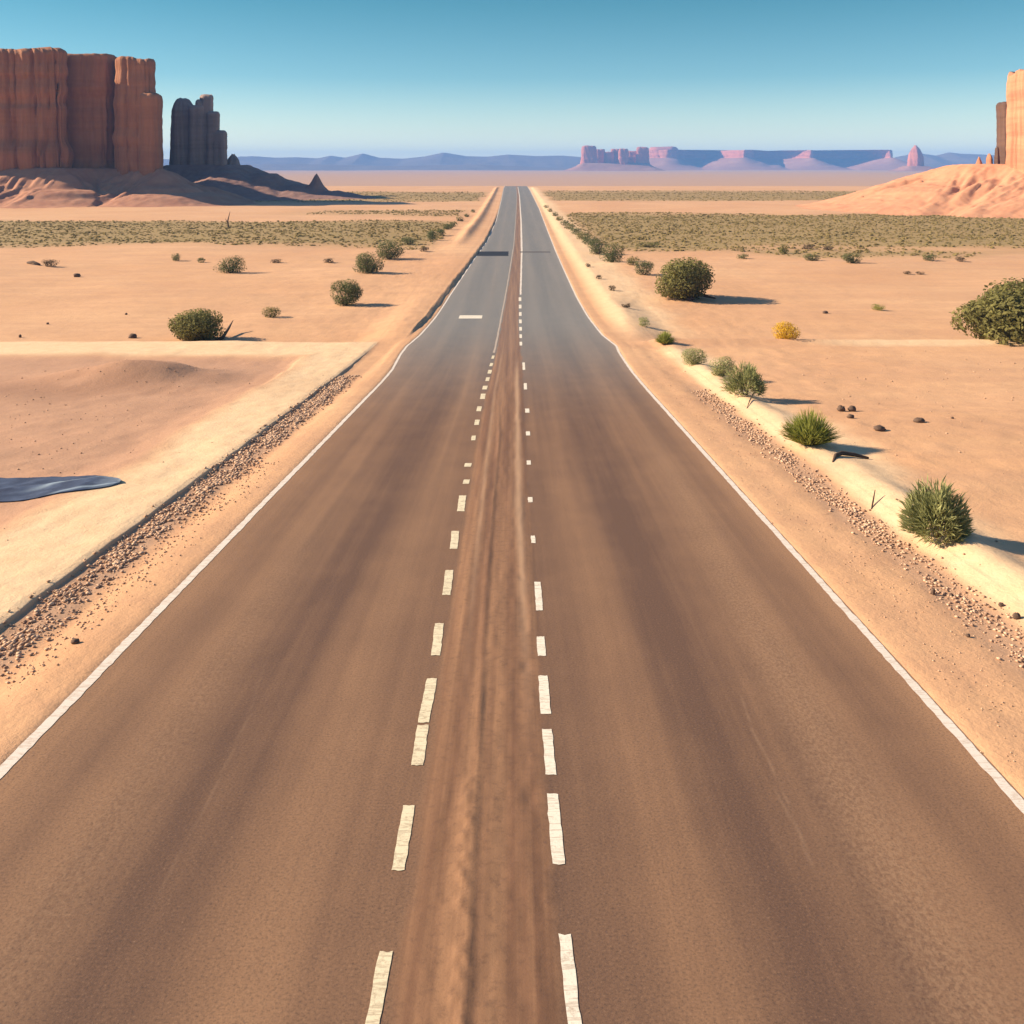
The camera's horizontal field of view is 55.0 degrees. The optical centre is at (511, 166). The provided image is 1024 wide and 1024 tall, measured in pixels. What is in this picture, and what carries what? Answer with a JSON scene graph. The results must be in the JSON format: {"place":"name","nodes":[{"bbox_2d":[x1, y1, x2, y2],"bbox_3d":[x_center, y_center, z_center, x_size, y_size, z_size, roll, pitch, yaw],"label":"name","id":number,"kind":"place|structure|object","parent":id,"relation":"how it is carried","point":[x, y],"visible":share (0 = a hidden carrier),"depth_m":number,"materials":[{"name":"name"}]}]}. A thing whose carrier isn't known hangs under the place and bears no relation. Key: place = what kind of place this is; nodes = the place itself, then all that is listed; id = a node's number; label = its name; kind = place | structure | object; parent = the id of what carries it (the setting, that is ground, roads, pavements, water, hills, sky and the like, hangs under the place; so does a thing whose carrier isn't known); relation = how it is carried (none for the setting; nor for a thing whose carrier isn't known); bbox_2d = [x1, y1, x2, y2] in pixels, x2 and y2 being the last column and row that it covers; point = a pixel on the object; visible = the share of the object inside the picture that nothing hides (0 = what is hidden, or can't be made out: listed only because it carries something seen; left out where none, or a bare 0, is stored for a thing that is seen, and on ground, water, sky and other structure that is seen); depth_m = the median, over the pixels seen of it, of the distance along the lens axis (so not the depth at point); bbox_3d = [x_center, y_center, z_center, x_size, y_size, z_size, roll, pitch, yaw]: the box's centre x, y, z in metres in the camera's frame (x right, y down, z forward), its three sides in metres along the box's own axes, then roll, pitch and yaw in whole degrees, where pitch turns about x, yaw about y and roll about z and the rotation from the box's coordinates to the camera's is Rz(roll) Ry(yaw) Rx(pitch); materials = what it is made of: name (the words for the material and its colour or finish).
{"place":"outdoors","nodes":[
{"label":"outdoors","id":0,"kind":"place"},
{"bbox_2d":[2,359,249,540],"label":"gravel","id":1,"kind":"structure","parent":0,"point":[80,418],"depth_m":31.25,"materials":[{"name":"brown gravel"}]},
{"bbox_2d":[0,375,359,675],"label":"gravel","id":2,"kind":"structure","parent":0,"point":[273,436],"depth_m":19.27,"materials":[{"name":"brown gravel"}]},
{"bbox_2d":[163,164,569,170],"bbox_3d":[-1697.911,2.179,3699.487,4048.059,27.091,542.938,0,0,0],"label":"hills","id":3,"kind":"structure","parent":0,"point":[307,167],"depth_m":3581.49,"materials":[{"name":"blue stone"}]},
{"bbox_2d":[163,153,580,167],"bbox_3d":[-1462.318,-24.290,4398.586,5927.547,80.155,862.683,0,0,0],"label":"hills","id":4,"kind":"structure","parent":0,"point":[507,160],"depth_m":4229.10,"materials":[{"name":"blue stone"}]},
{"bbox_2d":[0,186,1023,1023],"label":"road","id":5,"kind":"structure","parent":0,"point":[500,644],"depth_m":10.01,"materials":[{"name":"asphalt"}]},
{"bbox_2d":[0,170,1023,797],"bbox_3d":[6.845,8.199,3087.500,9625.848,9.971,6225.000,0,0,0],"label":"ground","id":6,"kind":"structure","parent":0,"point":[906,348],"depth_m":40.42,"materials":[{"name":"beige sand"}]},
{"bbox_2d":[27,261,40,265],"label":"dead twig","id":7,"kind":"object","parent":6,"relation":"on","point":[33,262],"visible":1,"depth_m":93.91,"materials":[{"name":"brown wood"}]},
{"bbox_2d":[42,259,59,266],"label":"bush","id":8,"kind":"object","parent":6,"relation":"on","point":[49,262],"visible":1,"depth_m":92.36,"materials":[{"name":"brown plant"}]},
{"bbox_2d":[0,475,120,501],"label":"puddle","id":9,"kind":"object","parent":6,"relation":"on","point":[16,489],"visible":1,"depth_m":21.55,"materials":[{"name":"liquid"}]},
{"bbox_2d":[70,638,79,643],"bbox_3d":[-5.804,6.308,13.068,0.121,0.083,0.089,0,0,0],"label":"stone","id":10,"kind":"object","parent":6,"relation":"on","point":[75,640],"visible":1,"depth_m":13.04,"materials":[{"name":"brown stone"}]},
{"bbox_2d":[0,47,258,208],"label":"butte","id":11,"kind":"object","parent":6,"relation":"on","point":[81,130],"visible":1,"depth_m":254.85,"materials":[{"name":"red stone"}]},
{"bbox_2d":[128,333,136,337],"bbox_3d":[-21.011,9.382,54.452,0.399,0.328,0.426,0,0,39],"label":"stone","id":12,"kind":"object","parent":6,"relation":"on","point":[131,335],"visible":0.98,"depth_m":54.36,"materials":[{"name":"stone"}]},
{"bbox_2d":[5,461,278,695],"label":"gravel","id":13,"kind":"structure","parent":6,"relation":"on","point":[66,637],"depth_m":15.54,"materials":[{"name":"brown gravel"}]},
{"bbox_2d":[171,253,179,260],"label":"bush","id":14,"kind":"object","parent":6,"relation":"on","point":[176,257],"visible":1,"depth_m":98.50,"materials":[{"name":"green plant"}]},
{"bbox_2d":[167,307,225,340],"bbox_3d":[-17.196,8.679,53.863,2.891,1.796,3.060,0,0,-42],"label":"bush","id":15,"kind":"object","parent":6,"relation":"on","point":[201,324],"visible":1,"depth_m":53.21,"materials":[{"name":"green plant"}]},
{"bbox_2d":[214,321,232,340],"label":"dead twig","id":16,"kind":"object","parent":6,"relation":"on","point":[222,337],"visible":0.9,"depth_m":54.41,"materials":[{"name":"brown wood"}]},
{"bbox_2d":[213,255,246,272],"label":"bush","id":17,"kind":"object","parent":6,"relation":"on","point":[235,266],"visible":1,"depth_m":88.38,"materials":[{"name":"green plant"}]},
{"bbox_2d":[0,209,464,249],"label":"scrub","id":18,"kind":"object","parent":6,"relation":"on","point":[142,225],"visible":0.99,"depth_m":142.60,"materials":[{"name":"green plant"}]},
{"bbox_2d":[163,94,376,200],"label":"rock spire","id":19,"kind":"object","parent":6,"relation":"on","point":[198,146],"visible":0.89,"depth_m":319.51,"materials":[{"name":"grey stone"}]},
{"bbox_2d":[262,306,281,317],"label":"bush","id":20,"kind":"object","parent":6,"relation":"on","point":[271,310],"visible":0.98,"depth_m":62.16,"materials":[{"name":"green plant"}]},
{"bbox_2d":[271,258,280,262],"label":"bush","id":21,"kind":"object","parent":6,"relation":"on","point":[278,260],"visible":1,"depth_m":96.37,"materials":[{"name":"brown plant"}]},
{"bbox_2d":[329,279,362,305],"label":"bush","id":22,"kind":"object","parent":6,"relation":"on","point":[353,293],"visible":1,"depth_m":67.53,"materials":[{"name":"green plant"}]},
{"bbox_2d":[352,252,384,272],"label":"bush","id":23,"kind":"object","parent":6,"relation":"on","point":[366,267],"visible":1,"depth_m":86.15,"materials":[{"name":"green plant"}]},
{"bbox_2d":[375,239,405,258],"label":"bush","id":24,"kind":"object","parent":6,"relation":"on","point":[386,253],"visible":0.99,"depth_m":100.81,"materials":[{"name":"green plant"}]},
{"bbox_2d":[401,236,417,244],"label":"bush","id":25,"kind":"object","parent":6,"relation":"on","point":[407,239],"visible":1,"depth_m":119.22,"materials":[{"name":"green plant"}]},
{"bbox_2d":[427,229,436,239],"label":"bush","id":26,"kind":"object","parent":6,"relation":"on","point":[431,234],"visible":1,"depth_m":125.64,"materials":[{"name":"green plant"}]},
{"bbox_2d":[436,228,445,235],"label":"bush","id":27,"kind":"object","parent":6,"relation":"on","point":[439,231],"visible":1,"depth_m":135.31,"materials":[{"name":"green plant"}]},
{"bbox_2d":[443,223,452,229],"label":"bush","id":28,"kind":"object","parent":6,"relation":"on","point":[447,226],"visible":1,"depth_m":145.38,"materials":[{"name":"green plant"}]},
{"bbox_2d":[250,190,855,201],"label":"scrub","id":29,"kind":"object","parent":6,"relation":"on","point":[693,198],"visible":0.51,"depth_m":317.68,"materials":[{"name":"green plant"}]},
{"bbox_2d":[564,222,574,228],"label":"bush","id":30,"kind":"object","parent":6,"relation":"on","point":[570,226],"visible":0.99,"depth_m":145.36,"materials":[{"name":"green plant"}]},
{"bbox_2d":[569,227,581,233],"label":"bush","id":31,"kind":"object","parent":6,"relation":"on","point":[575,231],"visible":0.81,"depth_m":135.42,"materials":[{"name":"green plant"}]},
{"bbox_2d":[575,231,587,238],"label":"bush","id":32,"kind":"object","parent":6,"relation":"on","point":[580,234],"visible":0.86,"depth_m":125.57,"materials":[{"name":"green plant"}]},
{"bbox_2d":[581,233,595,243],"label":"bush","id":33,"kind":"object","parent":6,"relation":"on","point":[587,238],"visible":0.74,"depth_m":116.83,"materials":[{"name":"green plant"}]},
{"bbox_2d":[587,236,608,254],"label":"bush","id":34,"kind":"object","parent":6,"relation":"on","point":[596,248],"visible":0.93,"depth_m":104.98,"materials":[{"name":"green plant"}]},
{"bbox_2d":[599,243,624,262],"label":"bush","id":35,"kind":"object","parent":6,"relation":"on","point":[612,257],"visible":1,"depth_m":95.31,"materials":[{"name":"green plant"}]},
{"bbox_2d":[562,145,665,170],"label":"butte","id":36,"kind":"object","parent":6,"relation":"on","point":[593,158],"visible":0.97,"depth_m":3002.64,"materials":[{"name":"stone"}]},
{"bbox_2d":[627,256,639,264],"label":"bush","id":37,"kind":"object","parent":6,"relation":"on","point":[634,259],"visible":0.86,"depth_m":91.93,"materials":[{"name":"green plant"}]},
{"bbox_2d":[633,259,653,274],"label":"bush","id":38,"kind":"object","parent":6,"relation":"on","point":[644,264],"visible":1,"depth_m":84.97,"materials":[{"name":"green plant"}]},
{"bbox_2d":[638,317,649,326],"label":"shrub","id":39,"kind":"object","parent":6,"relation":"on","point":[642,322],"visible":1,"depth_m":57.26,"materials":[{"name":"green plant"}]},
{"bbox_2d":[636,241,661,246],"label":"bush","id":40,"kind":"object","parent":6,"relation":"on","point":[652,244],"visible":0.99,"depth_m":114.70,"materials":[{"name":"green plant"}]},
{"bbox_2d":[654,331,677,343],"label":"shrub","id":41,"kind":"object","parent":6,"relation":"on","point":[664,337],"visible":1,"depth_m":49.45,"materials":[{"name":"green plant"}]},
{"bbox_2d":[654,257,714,299],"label":"bush","id":42,"kind":"object","parent":6,"relation":"on","point":[683,279],"visible":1,"depth_m":69.21,"materials":[{"name":"green plant"}]},
{"bbox_2d":[681,347,706,365],"bbox_3d":[7.840,8.145,42.240,1.179,0.825,1.047,0,0,0],"label":"shrub","id":43,"kind":"object","parent":6,"relation":"on","point":[698,359],"visible":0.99,"depth_m":42.09,"materials":[{"name":"green plant"}]},
{"bbox_2d":[687,293,715,300],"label":"dead limb","id":44,"kind":"object","parent":6,"relation":"on","point":[692,298],"visible":0.81,"depth_m":69.56,"materials":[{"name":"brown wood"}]},
{"bbox_2d":[708,356,734,376],"bbox_3d":[8.180,7.787,38.295,1.073,0.889,0.981,0,0,0],"label":"shrub","id":45,"kind":"object","parent":6,"relation":"on","point":[719,371],"visible":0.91,"depth_m":38.15,"materials":[{"name":"green plant"}]},
{"bbox_2d":[736,254,748,258],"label":"bush","id":46,"kind":"object","parent":6,"relation":"on","point":[743,255],"visible":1,"depth_m":99.20,"materials":[{"name":"green plant"}]},
{"bbox_2d":[720,360,767,397],"bbox_3d":[8.006,7.227,33.539,1.706,1.433,1.587,0,0,-30],"label":"shrub","id":47,"kind":"object","parent":6,"relation":"on","point":[748,373],"visible":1,"depth_m":33.37,"materials":[{"name":"green plant"}]},
{"bbox_2d":[779,244,787,253],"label":"bush","id":48,"kind":"object","parent":6,"relation":"on","point":[784,250],"visible":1,"depth_m":105.57,"materials":[{"name":"green plant"}]},
{"bbox_2d":[771,320,800,338],"bbox_3d":[14.270,8.579,51.090,1.525,1.081,1.697,0,0,0],"label":"shrub","id":49,"kind":"object","parent":6,"relation":"on","point":[784,331],"visible":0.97,"depth_m":50.99,"materials":[{"name":"yellow plant"}]},
{"bbox_2d":[649,146,935,169],"bbox_3d":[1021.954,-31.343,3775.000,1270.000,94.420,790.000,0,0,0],"label":"mesa","id":50,"kind":"structure","parent":6,"relation":"on","point":[669,158],"depth_m":3731.69,"materials":[{"name":"stone"}]},
{"bbox_2d":[567,211,1023,257],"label":"scrub","id":51,"kind":"object","parent":6,"relation":"on","point":[902,224],"visible":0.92,"depth_m":142.37,"materials":[{"name":"green plant"}]},
{"bbox_2d":[802,244,812,248],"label":"bush","id":52,"kind":"object","parent":6,"relation":"on","point":[810,246],"visible":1,"depth_m":111.56,"materials":[{"name":"brown plant"}]},
{"bbox_2d":[776,407,845,445],"bbox_3d":[7.727,6.730,25.581,1.798,1.116,1.577,0,0,0],"label":"grass tuft","id":53,"kind":"object","parent":6,"relation":"on","point":[810,430],"visible":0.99,"depth_m":25.39,"materials":[{"name":"green plant"}]},
{"bbox_2d":[803,253,819,260],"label":"bush","id":54,"kind":"object","parent":6,"relation":"on","point":[808,256],"visible":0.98,"depth_m":96.95,"materials":[{"name":"green plant"}]},
{"bbox_2d":[642,374,1023,761],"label":"gravel","id":55,"kind":"structure","parent":6,"relation":"on","point":[880,584],"depth_m":14.69,"materials":[{"name":"brown gravel"}]},
{"bbox_2d":[836,405,844,411],"bbox_3d":[10.443,7.690,31.238,0.266,0.241,0.228,0,0,32],"label":"stone","id":56,"kind":"object","parent":6,"relation":"on","point":[840,408],"visible":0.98,"depth_m":31.16,"materials":[{"name":"brown stone"}]},
{"bbox_2d":[832,451,868,461],"bbox_3d":[8.176,7.141,24.202,1.507,0.273,0.434,0,0,-36],"label":"fallen branch","id":57,"kind":"object","parent":6,"relation":"on","point":[840,453],"visible":1,"depth_m":24.43,"materials":[{"name":"brown wood"}]},
{"bbox_2d":[841,252,861,262],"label":"bush","id":58,"kind":"object","parent":6,"relation":"on","point":[851,259],"visible":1,"depth_m":92.43,"materials":[{"name":"green plant"}]},
{"bbox_2d":[848,405,855,411],"bbox_3d":[10.794,7.695,31.232,0.240,0.241,0.253,0,0,34],"label":"stone","id":59,"kind":"object","parent":6,"relation":"on","point":[851,408],"visible":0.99,"depth_m":31.17,"materials":[{"name":"brown stone"}]},
{"bbox_2d":[689,389,1023,667],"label":"gravel","id":60,"kind":"structure","parent":6,"relation":"on","point":[850,509],"depth_m":18.61,"materials":[{"name":"brown gravel"}]},
{"bbox_2d":[872,303,885,310],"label":"shrub","id":61,"kind":"object","parent":6,"relation":"on","point":[880,308],"visible":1,"depth_m":64.65,"materials":[{"name":"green plant"}]},
{"bbox_2d":[873,425,885,430],"bbox_3d":[10.355,7.375,27.730,0.342,0.193,0.304,0,0,0],"label":"stone","id":62,"kind":"object","parent":6,"relation":"on","point":[878,428],"visible":1,"depth_m":27.64,"materials":[{"name":"brown stone"}]},
{"bbox_2d":[795,69,1023,217],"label":"butte","id":63,"kind":"object","parent":6,"relation":"on","point":[989,189],"visible":0.98,"depth_m":204.35,"materials":[{"name":"stone"}]},
{"bbox_2d":[888,145,934,170],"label":"butte","id":64,"kind":"object","parent":6,"relation":"on","point":[915,160],"visible":0.88,"depth_m":2706.92,"materials":[{"name":"stone"}]},
{"bbox_2d":[913,417,924,422],"bbox_3d":[11.984,7.467,28.943,0.372,0.185,0.294,0,0,0],"label":"stone","id":65,"kind":"object","parent":6,"relation":"on","point":[919,420],"visible":0.98,"depth_m":28.86,"materials":[{"name":"stone"}]},
{"bbox_2d":[923,253,936,260],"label":"bush","id":66,"kind":"object","parent":6,"relation":"on","point":[927,257],"visible":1,"depth_m":98.08,"materials":[{"name":"green plant"}]},
{"bbox_2d":[893,474,975,545],"bbox_3d":[7.550,6.030,17.349,1.493,1.179,1.342,0,0,0],"label":"shrub","id":67,"kind":"object","parent":6,"relation":"on","point":[929,509],"visible":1,"depth_m":17.24,"materials":[{"name":"green plant"}]},
{"bbox_2d":[955,256,964,261],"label":"bush","id":68,"kind":"object","parent":6,"relation":"on","point":[959,259],"visible":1,"depth_m":97.46,"materials":[{"name":"brown plant"}]},
{"bbox_2d":[949,277,1023,345],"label":"bush","id":69,"kind":"object","parent":6,"relation":"on","point":[996,312],"visible":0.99,"depth_m":51.03,"materials":[{"name":"green plant"}]},
{"bbox_2d":[1012,612,1020,619],"bbox_3d":[7.142,6.364,13.921,0.108,0.119,0.090,0,0,17],"label":"stone","id":70,"kind":"object","parent":6,"relation":"on","point":[1016,616],"visible":1,"depth_m":13.89,"materials":[{"name":"brown stone"}]},
{"bbox_2d":[0,0,1023,158],"label":"sky","id":71,"kind":"structure","parent":0,"point":[399,79],"materials":[{"name":"blue"}]},
{"bbox_2d":[684,350,1022,564],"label":"gravel","id":72,"kind":"structure","parent":0,"point":[927,422],"depth_m":34.15,"materials":[{"name":"brown gravel"}]},
{"bbox_2d":[895,152,993,167],"bbox_3d":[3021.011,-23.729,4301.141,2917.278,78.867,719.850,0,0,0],"label":"hills","id":73,"kind":"structure","parent":0,"point":[940,160],"depth_m":4162.90,"materials":[{"name":"blue stone"}]}
]}

